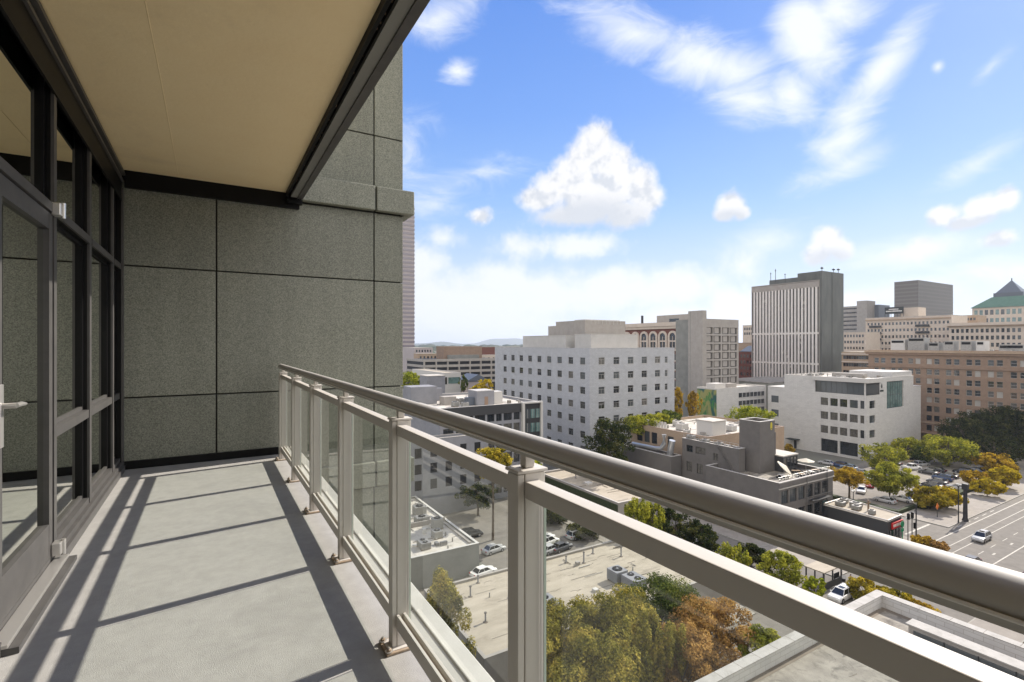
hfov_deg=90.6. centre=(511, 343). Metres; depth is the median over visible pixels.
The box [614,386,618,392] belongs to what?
window
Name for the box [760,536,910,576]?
pavement
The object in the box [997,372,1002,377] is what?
window
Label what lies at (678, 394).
tree
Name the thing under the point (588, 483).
skylight
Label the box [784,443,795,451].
tree
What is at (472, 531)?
suv
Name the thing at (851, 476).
tree
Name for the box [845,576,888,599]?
tree
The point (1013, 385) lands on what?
window
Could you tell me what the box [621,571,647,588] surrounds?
rooftop unit
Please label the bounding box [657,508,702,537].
tree
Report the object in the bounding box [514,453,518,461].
window
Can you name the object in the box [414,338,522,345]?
hills
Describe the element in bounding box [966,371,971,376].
window
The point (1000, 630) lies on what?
pavement
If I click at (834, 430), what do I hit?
window
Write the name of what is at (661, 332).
arcaded building
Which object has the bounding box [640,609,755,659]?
pavement
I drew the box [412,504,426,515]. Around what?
rooftop unit
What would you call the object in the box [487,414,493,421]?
window
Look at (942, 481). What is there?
car
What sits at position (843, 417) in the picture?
window
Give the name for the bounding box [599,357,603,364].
window
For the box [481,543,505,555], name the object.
car
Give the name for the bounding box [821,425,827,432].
window
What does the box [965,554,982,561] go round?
car
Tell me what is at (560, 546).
car
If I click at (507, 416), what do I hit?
window
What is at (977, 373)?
window
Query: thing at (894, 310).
rooftop sign
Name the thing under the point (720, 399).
mural building
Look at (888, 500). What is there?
car
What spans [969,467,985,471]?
car
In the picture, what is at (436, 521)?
rooftop unit
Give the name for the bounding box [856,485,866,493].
car
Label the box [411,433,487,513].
annex
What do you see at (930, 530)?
sidewalk
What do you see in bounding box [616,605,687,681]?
tree
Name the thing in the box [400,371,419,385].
tree
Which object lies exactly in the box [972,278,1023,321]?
green roofed building
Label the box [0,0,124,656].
window wall
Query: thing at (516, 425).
window
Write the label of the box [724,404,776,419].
tree
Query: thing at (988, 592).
balcony railing
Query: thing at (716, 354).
window
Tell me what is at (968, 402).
window
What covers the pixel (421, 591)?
back lane
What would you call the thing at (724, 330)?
window
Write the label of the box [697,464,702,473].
window
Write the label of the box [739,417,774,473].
stair tower
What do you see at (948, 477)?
suv
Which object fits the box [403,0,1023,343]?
sky
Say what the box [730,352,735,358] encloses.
window
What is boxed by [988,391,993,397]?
window
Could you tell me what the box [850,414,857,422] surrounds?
window
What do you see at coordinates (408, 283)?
banded skyscraper
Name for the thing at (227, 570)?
balcony floor
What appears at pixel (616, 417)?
window
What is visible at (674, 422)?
rooftop unit
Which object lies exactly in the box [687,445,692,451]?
window
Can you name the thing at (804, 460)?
umbrella
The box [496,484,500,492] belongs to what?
window
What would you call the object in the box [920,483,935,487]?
suv
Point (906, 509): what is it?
hedge
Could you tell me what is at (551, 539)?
suv
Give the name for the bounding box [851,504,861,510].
rooftop unit
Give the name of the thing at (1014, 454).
tree
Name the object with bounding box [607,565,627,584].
rooftop unit
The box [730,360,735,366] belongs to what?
window
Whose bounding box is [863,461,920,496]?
tree
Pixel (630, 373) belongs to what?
window
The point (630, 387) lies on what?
window
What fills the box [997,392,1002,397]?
window
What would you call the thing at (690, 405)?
tree
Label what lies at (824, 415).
window
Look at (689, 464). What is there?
window
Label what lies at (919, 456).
tree
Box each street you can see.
[546,470,833,613]
[684,495,1023,681]
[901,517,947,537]
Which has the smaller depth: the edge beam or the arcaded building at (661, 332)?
the edge beam
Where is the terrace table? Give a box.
[776,474,787,479]
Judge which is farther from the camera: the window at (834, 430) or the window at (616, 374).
the window at (834, 430)
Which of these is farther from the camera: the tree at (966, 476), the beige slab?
the beige slab
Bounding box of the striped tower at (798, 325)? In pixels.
[752,267,843,376]
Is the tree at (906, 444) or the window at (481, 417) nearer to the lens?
the window at (481, 417)
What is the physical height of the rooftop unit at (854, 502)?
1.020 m
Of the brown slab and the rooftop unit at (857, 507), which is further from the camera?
the brown slab
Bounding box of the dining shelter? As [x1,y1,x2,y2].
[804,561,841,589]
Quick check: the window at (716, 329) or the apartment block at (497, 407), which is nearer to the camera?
the apartment block at (497, 407)
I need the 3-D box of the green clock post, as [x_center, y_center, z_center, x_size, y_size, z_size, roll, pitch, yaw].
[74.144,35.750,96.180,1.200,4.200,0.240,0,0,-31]
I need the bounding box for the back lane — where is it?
[418,576,469,596]
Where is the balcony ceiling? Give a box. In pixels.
[40,0,380,191]
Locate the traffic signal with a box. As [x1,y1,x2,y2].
[907,504,916,534]
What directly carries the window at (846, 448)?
in the white office building at (841, 414)
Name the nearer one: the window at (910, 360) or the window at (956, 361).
the window at (956, 361)
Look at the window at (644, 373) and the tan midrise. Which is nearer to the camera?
the window at (644, 373)
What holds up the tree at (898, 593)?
on the street at (1001, 549)
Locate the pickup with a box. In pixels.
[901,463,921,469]
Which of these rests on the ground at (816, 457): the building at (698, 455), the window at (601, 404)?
the building at (698, 455)
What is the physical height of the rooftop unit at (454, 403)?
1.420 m
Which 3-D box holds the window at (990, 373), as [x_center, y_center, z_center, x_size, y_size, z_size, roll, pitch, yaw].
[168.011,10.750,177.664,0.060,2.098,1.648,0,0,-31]
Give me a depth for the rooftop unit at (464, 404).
123.25 m
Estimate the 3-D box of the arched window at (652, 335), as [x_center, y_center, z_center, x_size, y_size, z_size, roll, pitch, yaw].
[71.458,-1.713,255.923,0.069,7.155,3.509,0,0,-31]
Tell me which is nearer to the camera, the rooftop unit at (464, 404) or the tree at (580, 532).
the tree at (580, 532)
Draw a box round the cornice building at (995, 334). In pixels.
[945,321,1023,349]
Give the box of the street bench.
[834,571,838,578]
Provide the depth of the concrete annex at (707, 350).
213.13 m
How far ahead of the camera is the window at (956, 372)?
185.92 m
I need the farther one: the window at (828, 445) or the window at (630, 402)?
the window at (828, 445)
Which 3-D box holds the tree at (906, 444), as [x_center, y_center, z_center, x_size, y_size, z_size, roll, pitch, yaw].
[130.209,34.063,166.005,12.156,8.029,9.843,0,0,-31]
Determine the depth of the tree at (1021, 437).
164.65 m
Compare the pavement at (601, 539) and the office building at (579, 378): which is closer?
the pavement at (601, 539)
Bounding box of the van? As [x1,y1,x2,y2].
[904,457,917,462]
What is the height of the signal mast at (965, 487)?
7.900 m
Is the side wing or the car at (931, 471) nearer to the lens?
the side wing
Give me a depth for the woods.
2500.55 m
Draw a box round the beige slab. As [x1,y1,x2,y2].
[482,355,494,357]
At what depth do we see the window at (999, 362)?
175.66 m
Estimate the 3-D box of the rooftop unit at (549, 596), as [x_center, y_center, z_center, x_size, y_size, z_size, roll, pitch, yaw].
[4.289,31.340,60.399,2.110,1.820,3.010,0,0,-31]
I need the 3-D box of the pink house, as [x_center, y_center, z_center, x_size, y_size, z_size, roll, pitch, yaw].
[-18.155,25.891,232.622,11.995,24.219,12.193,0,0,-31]
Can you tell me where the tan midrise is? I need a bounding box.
[964,315,986,322]
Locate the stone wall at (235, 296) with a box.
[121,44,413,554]
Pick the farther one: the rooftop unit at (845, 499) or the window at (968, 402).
the window at (968, 402)
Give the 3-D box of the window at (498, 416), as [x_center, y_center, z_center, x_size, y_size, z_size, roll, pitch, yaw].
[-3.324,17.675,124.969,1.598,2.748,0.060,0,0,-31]
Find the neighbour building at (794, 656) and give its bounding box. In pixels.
[694,589,1023,681]
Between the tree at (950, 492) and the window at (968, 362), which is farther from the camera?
the window at (968, 362)
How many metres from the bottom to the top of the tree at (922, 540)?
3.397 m
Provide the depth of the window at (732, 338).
218.05 m
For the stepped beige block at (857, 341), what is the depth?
350.56 m
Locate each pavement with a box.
[561,520,743,609]
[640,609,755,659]
[661,505,768,546]
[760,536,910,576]
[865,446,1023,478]
[902,469,1023,527]
[968,618,1023,642]
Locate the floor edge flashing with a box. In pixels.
[301,452,494,681]
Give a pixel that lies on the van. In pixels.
(911, 460)
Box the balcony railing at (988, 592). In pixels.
[275,364,1023,681]
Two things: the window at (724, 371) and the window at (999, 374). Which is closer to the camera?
the window at (999, 374)
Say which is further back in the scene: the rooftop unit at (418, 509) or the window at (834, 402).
the window at (834, 402)
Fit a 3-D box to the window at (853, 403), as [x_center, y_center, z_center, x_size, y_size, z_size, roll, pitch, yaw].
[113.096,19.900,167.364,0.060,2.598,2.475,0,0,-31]
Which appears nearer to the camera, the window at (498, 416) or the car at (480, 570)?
the car at (480, 570)
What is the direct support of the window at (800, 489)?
in the brick commercial building at (795, 492)
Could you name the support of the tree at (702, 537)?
on the cross street at (721, 539)
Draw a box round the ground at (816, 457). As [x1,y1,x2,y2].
[417,448,1019,614]
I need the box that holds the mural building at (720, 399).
[697,382,765,418]
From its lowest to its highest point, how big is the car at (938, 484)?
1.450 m
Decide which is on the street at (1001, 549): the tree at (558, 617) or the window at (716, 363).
the tree at (558, 617)
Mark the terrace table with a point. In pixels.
(780, 475)
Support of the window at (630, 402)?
in the office building at (579, 378)
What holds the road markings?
on the street at (1001, 549)
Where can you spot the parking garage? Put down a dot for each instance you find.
(466, 359)
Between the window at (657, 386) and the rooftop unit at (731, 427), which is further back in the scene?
the window at (657, 386)
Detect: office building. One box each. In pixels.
[495,319,673,456]
[768,369,920,460]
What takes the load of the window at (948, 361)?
in the brick hotel at (951, 378)
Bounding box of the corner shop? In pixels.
[823,498,902,537]
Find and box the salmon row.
[414,353,435,358]
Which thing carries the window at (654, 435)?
in the tan brick building at (711, 428)
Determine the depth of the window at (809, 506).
103.76 m
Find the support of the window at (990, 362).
in the brick hotel at (951, 378)
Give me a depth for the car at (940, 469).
149.46 m
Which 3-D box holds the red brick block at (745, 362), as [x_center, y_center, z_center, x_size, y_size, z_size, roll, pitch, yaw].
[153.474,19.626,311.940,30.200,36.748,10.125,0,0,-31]
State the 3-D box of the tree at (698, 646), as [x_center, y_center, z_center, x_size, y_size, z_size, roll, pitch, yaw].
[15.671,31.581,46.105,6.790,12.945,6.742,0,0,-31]
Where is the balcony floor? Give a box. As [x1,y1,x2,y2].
[0,454,465,681]
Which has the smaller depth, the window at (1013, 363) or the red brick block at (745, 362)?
the window at (1013, 363)
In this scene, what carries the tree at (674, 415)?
on the ground at (816, 457)
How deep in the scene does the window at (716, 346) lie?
212.48 m
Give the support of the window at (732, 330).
in the concrete annex at (707, 350)
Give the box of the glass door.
[0,173,65,623]
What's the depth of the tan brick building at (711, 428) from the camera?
130.45 m
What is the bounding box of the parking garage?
[406,346,494,389]
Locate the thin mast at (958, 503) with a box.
[957,486,959,522]
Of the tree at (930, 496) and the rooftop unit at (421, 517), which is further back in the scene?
the tree at (930, 496)
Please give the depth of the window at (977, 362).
180.68 m
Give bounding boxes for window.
[443,429,452,433]
[475,415,484,420]
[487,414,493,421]
[496,414,500,420]
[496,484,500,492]
[504,413,510,419]
[514,412,518,419]
[514,423,518,430]
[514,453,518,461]
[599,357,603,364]
[599,372,603,378]
[599,387,603,393]
[599,402,603,408]
[614,357,618,363]
[614,372,618,378]
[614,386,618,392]
[614,400,618,407]
[614,415,618,421]
[628,357,632,363]
[628,371,632,377]
[628,385,632,391]
[628,399,632,405]
[638,432,642,440]
[642,334,645,346]
[642,357,646,362]
[642,370,646,376]
[642,384,646,390]
[642,398,646,404]
[645,431,649,442]
[651,333,654,346]
[652,432,656,443]
[655,356,659,362]
[655,370,659,376]
[655,384,659,389]
[655,397,659,403]
[660,333,664,346]
[670,333,674,347]
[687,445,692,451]
[687,461,691,470]
[696,447,704,454]
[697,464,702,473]
[714,327,718,333]
[714,336,718,341]
[714,344,718,350]
[714,352,718,358]
[714,361,718,366]
[714,369,718,375]
[722,328,727,333]
[722,336,727,341]
[722,344,727,349]
[722,352,727,358]
[722,360,727,366]
[722,369,727,374]
[722,377,727,382]
[730,328,735,333]
[730,336,735,341]
[730,344,735,349]
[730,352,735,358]
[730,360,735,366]
[730,368,735,374]
[730,376,735,382]
[781,490,786,503]
[790,488,795,501]
[798,486,803,499]
[806,484,811,496]
[806,504,811,512]
[814,482,818,494]
[814,502,818,513]
[816,380,863,394]
[821,397,827,404]
[821,411,827,418]
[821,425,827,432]
[822,438,837,452]
[822,480,826,492]
[831,398,837,405]
[831,412,837,419]
[831,426,837,434]
[840,399,846,406]
[840,413,846,420]
[840,427,846,435]
[840,441,857,456]
[850,400,857,407]
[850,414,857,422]
[850,429,857,436]
[881,335,889,349]
[887,380,901,407]
[890,527,901,537]
[908,358,912,363]
[927,369,931,374]
[946,359,950,364]
[946,379,950,384]
[946,398,950,403]
[954,359,958,364]
[954,370,958,375]
[954,389,958,394]
[966,359,971,364]
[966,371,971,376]
[966,380,971,385]
[966,390,971,395]
[966,400,971,405]
[975,360,980,365]
[975,371,980,376]
[975,381,980,386]
[975,390,980,396]
[975,400,980,405]
[988,360,993,365]
[988,371,993,376]
[988,381,993,386]
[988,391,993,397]
[988,401,993,406]
[997,360,1002,365]
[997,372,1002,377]
[997,382,1002,387]
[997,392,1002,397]
[1011,360,1016,366]
[1011,372,1016,377]
[1011,382,1016,388]
[1011,393,1016,398]
[1011,403,1016,408]
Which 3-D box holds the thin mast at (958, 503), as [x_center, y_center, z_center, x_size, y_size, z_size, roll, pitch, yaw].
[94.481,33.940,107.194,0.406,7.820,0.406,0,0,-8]
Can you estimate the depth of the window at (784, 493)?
99.15 m
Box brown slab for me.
[482,347,494,354]
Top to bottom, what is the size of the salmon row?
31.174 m
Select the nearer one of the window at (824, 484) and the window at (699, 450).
the window at (824, 484)
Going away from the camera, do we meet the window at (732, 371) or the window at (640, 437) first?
the window at (640, 437)
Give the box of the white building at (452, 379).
[412,369,460,392]
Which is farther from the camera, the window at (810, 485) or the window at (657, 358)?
the window at (657, 358)
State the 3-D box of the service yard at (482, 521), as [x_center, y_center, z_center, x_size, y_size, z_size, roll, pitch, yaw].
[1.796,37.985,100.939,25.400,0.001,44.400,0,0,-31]
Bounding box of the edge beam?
[286,0,429,199]
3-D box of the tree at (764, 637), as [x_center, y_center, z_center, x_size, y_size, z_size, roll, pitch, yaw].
[23.622,32.114,46.855,4.424,11.875,4.526,0,0,-31]
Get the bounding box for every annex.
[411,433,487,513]
[676,310,738,416]
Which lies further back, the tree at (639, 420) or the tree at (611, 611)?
the tree at (639, 420)
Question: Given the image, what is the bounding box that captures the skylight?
[584,481,592,484]
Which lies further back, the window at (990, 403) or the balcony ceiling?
the window at (990, 403)
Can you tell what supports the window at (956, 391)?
in the brick hotel at (951, 378)
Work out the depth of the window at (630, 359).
154.47 m
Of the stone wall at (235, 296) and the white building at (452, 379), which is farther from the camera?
the white building at (452, 379)
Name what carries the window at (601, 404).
in the office building at (579, 378)
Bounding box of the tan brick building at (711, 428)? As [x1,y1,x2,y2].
[631,415,784,454]
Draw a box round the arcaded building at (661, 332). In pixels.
[625,314,687,410]
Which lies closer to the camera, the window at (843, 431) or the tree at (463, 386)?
the window at (843, 431)
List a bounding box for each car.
[469,564,496,576]
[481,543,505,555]
[546,543,555,555]
[553,541,572,553]
[818,460,833,465]
[840,464,858,468]
[856,468,868,474]
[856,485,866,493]
[872,496,897,504]
[890,495,913,502]
[918,468,938,474]
[921,481,944,487]
[926,466,946,472]
[926,478,948,484]
[937,472,959,477]
[946,483,961,488]
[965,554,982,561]
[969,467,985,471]
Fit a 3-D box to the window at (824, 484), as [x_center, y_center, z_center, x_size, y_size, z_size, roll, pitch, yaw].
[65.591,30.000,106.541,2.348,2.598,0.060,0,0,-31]
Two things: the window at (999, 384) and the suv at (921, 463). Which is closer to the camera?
the suv at (921, 463)
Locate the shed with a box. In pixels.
[545,469,657,520]
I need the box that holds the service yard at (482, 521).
[441,498,602,569]
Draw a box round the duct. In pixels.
[632,434,674,455]
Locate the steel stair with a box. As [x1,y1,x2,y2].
[716,445,733,470]
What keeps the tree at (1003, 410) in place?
on the parking lot at (958, 465)
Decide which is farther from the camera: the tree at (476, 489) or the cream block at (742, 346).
the cream block at (742, 346)
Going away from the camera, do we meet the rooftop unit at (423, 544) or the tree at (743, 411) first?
the rooftop unit at (423, 544)
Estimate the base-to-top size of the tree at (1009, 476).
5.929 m
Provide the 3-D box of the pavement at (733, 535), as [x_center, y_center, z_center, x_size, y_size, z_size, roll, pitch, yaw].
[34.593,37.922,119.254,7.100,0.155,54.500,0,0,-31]
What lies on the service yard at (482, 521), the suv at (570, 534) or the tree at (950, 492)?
the suv at (570, 534)
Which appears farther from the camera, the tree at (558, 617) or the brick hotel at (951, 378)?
the brick hotel at (951, 378)
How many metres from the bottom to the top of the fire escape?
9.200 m
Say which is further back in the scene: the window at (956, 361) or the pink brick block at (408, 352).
the pink brick block at (408, 352)
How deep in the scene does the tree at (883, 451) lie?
149.24 m
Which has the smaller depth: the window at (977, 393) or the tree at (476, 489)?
the tree at (476, 489)
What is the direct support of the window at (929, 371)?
in the brick hotel at (951, 378)
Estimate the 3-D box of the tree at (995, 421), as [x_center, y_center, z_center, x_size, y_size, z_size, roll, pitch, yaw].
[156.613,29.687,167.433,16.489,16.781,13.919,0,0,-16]
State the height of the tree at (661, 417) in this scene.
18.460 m
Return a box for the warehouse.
[424,541,856,681]
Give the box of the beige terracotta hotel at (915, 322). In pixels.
[865,307,967,349]
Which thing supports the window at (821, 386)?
in the white office building at (841, 414)
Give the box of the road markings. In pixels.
[834,485,1023,564]
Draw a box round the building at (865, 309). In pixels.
[857,301,874,331]
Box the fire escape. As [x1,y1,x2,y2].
[810,469,832,516]
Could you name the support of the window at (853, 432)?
in the white office building at (841, 414)
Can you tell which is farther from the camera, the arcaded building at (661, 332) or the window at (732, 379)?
the arcaded building at (661, 332)
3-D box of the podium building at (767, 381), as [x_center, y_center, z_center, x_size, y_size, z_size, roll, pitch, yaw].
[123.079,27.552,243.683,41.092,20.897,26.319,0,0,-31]
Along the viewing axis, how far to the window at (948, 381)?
187.93 m
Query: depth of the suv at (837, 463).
155.70 m
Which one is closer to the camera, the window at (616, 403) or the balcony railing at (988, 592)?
the balcony railing at (988, 592)
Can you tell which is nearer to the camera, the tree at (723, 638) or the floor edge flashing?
the floor edge flashing
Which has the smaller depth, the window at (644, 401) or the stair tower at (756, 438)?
the stair tower at (756, 438)
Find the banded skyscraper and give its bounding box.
[403,208,414,346]
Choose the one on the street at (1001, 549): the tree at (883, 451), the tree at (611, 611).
the tree at (611, 611)
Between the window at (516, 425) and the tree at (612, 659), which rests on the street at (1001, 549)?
the tree at (612, 659)
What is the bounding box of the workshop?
[411,496,478,588]
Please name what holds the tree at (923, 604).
on the street at (1001, 549)
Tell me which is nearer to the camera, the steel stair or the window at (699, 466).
the steel stair
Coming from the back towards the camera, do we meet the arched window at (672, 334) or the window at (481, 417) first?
the arched window at (672, 334)
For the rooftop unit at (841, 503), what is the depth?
103.88 m
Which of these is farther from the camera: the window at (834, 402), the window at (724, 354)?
the window at (724, 354)
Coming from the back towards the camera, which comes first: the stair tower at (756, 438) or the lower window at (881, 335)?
the lower window at (881, 335)
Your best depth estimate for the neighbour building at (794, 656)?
43.59 m
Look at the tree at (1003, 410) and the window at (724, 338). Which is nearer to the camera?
the tree at (1003, 410)
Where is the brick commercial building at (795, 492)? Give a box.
[706,463,833,514]
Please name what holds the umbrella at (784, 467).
on the brick commercial building at (795, 492)
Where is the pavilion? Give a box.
[775,432,797,471]
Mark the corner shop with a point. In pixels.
(885, 521)
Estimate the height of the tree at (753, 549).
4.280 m
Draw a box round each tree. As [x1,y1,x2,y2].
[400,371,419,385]
[426,565,476,657]
[454,482,497,515]
[458,374,468,391]
[474,447,512,540]
[476,378,493,389]
[546,509,567,524]
[546,597,594,681]
[549,624,645,681]
[559,582,666,676]
[566,523,598,539]
[582,417,636,460]
[616,571,706,679]
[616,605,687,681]
[623,414,659,436]
[624,497,657,528]
[644,502,665,530]
[645,412,673,423]
[648,617,718,681]
[656,409,681,421]
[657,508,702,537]
[668,592,755,681]
[674,387,683,414]
[683,518,719,553]
[685,391,702,415]
[715,541,751,566]
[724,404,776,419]
[734,542,766,567]
[737,623,780,656]
[756,549,807,586]
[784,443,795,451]
[802,576,825,596]
[829,466,869,497]
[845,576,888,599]
[857,442,909,467]
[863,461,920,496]
[881,588,913,601]
[890,436,925,455]
[904,484,955,508]
[909,446,932,462]
[910,534,935,546]
[910,598,940,612]
[912,434,983,466]
[930,539,949,551]
[934,485,969,507]
[935,416,989,440]
[954,408,1012,452]
[956,431,1023,464]
[958,470,990,485]
[968,452,1019,471]
[969,477,1008,495]
[977,405,1023,452]
[986,465,1022,485]
[1006,409,1023,445]
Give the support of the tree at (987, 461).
on the ground at (816, 457)
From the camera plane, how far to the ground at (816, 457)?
164.84 m
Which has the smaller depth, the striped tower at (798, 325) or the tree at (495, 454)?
the tree at (495, 454)
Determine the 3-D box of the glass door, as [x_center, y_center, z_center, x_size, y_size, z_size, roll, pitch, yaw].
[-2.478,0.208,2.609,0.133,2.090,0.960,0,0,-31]
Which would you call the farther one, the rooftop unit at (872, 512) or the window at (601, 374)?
the window at (601, 374)
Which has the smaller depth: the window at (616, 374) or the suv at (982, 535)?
the suv at (982, 535)
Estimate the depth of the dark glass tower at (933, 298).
483.13 m
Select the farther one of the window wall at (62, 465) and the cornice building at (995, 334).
the cornice building at (995, 334)
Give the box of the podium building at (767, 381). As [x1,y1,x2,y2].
[739,376,783,409]
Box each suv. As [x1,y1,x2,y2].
[461,527,483,536]
[546,534,559,543]
[565,528,583,540]
[827,583,852,603]
[833,461,847,467]
[913,460,930,466]
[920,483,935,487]
[931,473,954,481]
[952,467,973,472]
[971,529,991,542]
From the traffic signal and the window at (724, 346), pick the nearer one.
the traffic signal
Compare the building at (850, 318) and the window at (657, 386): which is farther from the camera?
the building at (850, 318)
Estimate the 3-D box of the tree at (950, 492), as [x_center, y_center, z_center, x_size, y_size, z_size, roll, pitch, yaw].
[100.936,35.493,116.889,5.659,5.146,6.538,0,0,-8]
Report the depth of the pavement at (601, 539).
97.99 m
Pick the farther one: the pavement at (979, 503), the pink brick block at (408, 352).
the pink brick block at (408, 352)
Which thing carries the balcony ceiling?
attached to the host building
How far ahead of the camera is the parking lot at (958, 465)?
157.45 m
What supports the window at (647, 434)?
in the tan brick building at (711, 428)
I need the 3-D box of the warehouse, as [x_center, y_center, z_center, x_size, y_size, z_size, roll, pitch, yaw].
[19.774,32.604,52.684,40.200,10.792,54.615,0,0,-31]
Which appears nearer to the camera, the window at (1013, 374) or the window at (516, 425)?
the window at (516, 425)
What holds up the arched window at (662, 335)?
in the arcaded building at (661, 332)
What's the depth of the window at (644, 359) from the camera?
157.48 m
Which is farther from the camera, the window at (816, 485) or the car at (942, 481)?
the car at (942, 481)
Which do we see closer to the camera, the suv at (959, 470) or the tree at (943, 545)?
the tree at (943, 545)
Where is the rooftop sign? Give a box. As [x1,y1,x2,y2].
[885,307,903,316]
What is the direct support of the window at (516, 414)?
in the apartment block at (497, 407)
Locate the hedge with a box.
[833,486,980,513]
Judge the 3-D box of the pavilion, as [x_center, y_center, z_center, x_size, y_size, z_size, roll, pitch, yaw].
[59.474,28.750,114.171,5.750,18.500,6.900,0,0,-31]
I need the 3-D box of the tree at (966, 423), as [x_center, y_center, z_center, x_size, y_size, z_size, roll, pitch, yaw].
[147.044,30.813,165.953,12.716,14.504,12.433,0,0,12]
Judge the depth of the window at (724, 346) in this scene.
215.30 m
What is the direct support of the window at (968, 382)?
in the brick hotel at (951, 378)
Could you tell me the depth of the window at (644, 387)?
157.48 m
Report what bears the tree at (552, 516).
on the service yard at (482, 521)
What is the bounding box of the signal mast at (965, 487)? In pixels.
[962,483,968,521]
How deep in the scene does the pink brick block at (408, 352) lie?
407.45 m
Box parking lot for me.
[833,462,968,509]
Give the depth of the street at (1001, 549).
95.82 m
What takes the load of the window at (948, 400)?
in the brick hotel at (951, 378)
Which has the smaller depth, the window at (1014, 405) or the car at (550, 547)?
the car at (550, 547)
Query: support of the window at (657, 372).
in the office building at (579, 378)
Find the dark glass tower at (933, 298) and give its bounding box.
[894,280,952,316]
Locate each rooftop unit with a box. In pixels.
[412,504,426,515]
[414,514,429,521]
[417,538,430,550]
[431,516,442,528]
[431,528,442,539]
[451,401,458,406]
[461,402,468,406]
[546,593,562,613]
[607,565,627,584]
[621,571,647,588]
[672,420,682,425]
[676,422,687,430]
[726,424,736,431]
[835,500,845,506]
[840,497,848,503]
[849,500,862,506]
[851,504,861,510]
[868,509,875,515]
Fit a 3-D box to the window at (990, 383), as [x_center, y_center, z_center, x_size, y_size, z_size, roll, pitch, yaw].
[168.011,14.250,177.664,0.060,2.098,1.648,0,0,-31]
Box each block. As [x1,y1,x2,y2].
[403,347,432,375]
[403,385,542,499]
[420,374,444,393]
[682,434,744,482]
[739,343,751,350]
[739,346,751,377]
[743,325,751,342]
[844,332,879,351]
[875,305,889,317]
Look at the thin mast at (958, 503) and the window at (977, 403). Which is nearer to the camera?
the thin mast at (958, 503)
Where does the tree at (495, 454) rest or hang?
on the service yard at (482, 521)
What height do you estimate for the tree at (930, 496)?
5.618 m
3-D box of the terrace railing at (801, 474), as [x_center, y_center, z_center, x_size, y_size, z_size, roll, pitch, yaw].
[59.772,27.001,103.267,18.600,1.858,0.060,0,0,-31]
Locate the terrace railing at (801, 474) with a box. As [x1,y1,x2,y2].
[778,466,828,481]
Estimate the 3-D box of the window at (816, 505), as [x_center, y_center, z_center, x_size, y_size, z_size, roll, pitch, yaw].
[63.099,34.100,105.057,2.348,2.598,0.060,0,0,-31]
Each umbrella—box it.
[777,461,790,474]
[797,458,814,470]
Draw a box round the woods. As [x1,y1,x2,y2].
[415,344,522,352]
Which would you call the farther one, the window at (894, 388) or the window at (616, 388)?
the window at (894, 388)
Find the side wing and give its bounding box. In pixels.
[622,443,681,476]
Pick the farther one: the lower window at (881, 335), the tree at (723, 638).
the lower window at (881, 335)
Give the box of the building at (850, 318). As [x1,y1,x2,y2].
[844,306,856,331]
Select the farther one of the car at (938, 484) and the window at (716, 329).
the window at (716, 329)
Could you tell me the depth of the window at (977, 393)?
180.59 m
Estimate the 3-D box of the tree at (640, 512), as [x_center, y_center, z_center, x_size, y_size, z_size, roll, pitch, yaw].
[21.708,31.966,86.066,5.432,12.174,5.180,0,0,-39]
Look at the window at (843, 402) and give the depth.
170.23 m
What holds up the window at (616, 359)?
in the office building at (579, 378)
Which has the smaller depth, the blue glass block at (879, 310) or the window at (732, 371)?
the window at (732, 371)
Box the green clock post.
[901,521,903,538]
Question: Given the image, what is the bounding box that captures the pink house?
[461,373,488,392]
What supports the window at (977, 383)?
in the brick hotel at (951, 378)
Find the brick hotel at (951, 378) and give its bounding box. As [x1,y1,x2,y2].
[864,338,1023,456]
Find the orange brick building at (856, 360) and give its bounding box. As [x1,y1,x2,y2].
[841,351,867,371]
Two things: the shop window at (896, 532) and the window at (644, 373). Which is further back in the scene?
the window at (644, 373)
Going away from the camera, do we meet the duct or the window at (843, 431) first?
the duct
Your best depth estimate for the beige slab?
363.26 m
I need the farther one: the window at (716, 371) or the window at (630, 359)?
the window at (716, 371)
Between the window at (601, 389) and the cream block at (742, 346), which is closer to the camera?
the window at (601, 389)
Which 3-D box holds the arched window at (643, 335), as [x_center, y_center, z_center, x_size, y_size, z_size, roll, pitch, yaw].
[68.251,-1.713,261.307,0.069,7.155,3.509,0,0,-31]
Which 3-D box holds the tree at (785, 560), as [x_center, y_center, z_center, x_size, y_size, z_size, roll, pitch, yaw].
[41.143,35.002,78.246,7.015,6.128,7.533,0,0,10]
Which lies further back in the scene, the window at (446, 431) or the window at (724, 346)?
the window at (724, 346)
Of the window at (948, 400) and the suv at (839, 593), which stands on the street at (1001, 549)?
the suv at (839, 593)
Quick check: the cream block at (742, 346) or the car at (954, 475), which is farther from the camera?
the cream block at (742, 346)
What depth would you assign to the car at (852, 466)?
153.01 m
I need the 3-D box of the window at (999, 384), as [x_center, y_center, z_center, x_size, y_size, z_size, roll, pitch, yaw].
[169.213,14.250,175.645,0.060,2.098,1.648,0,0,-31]

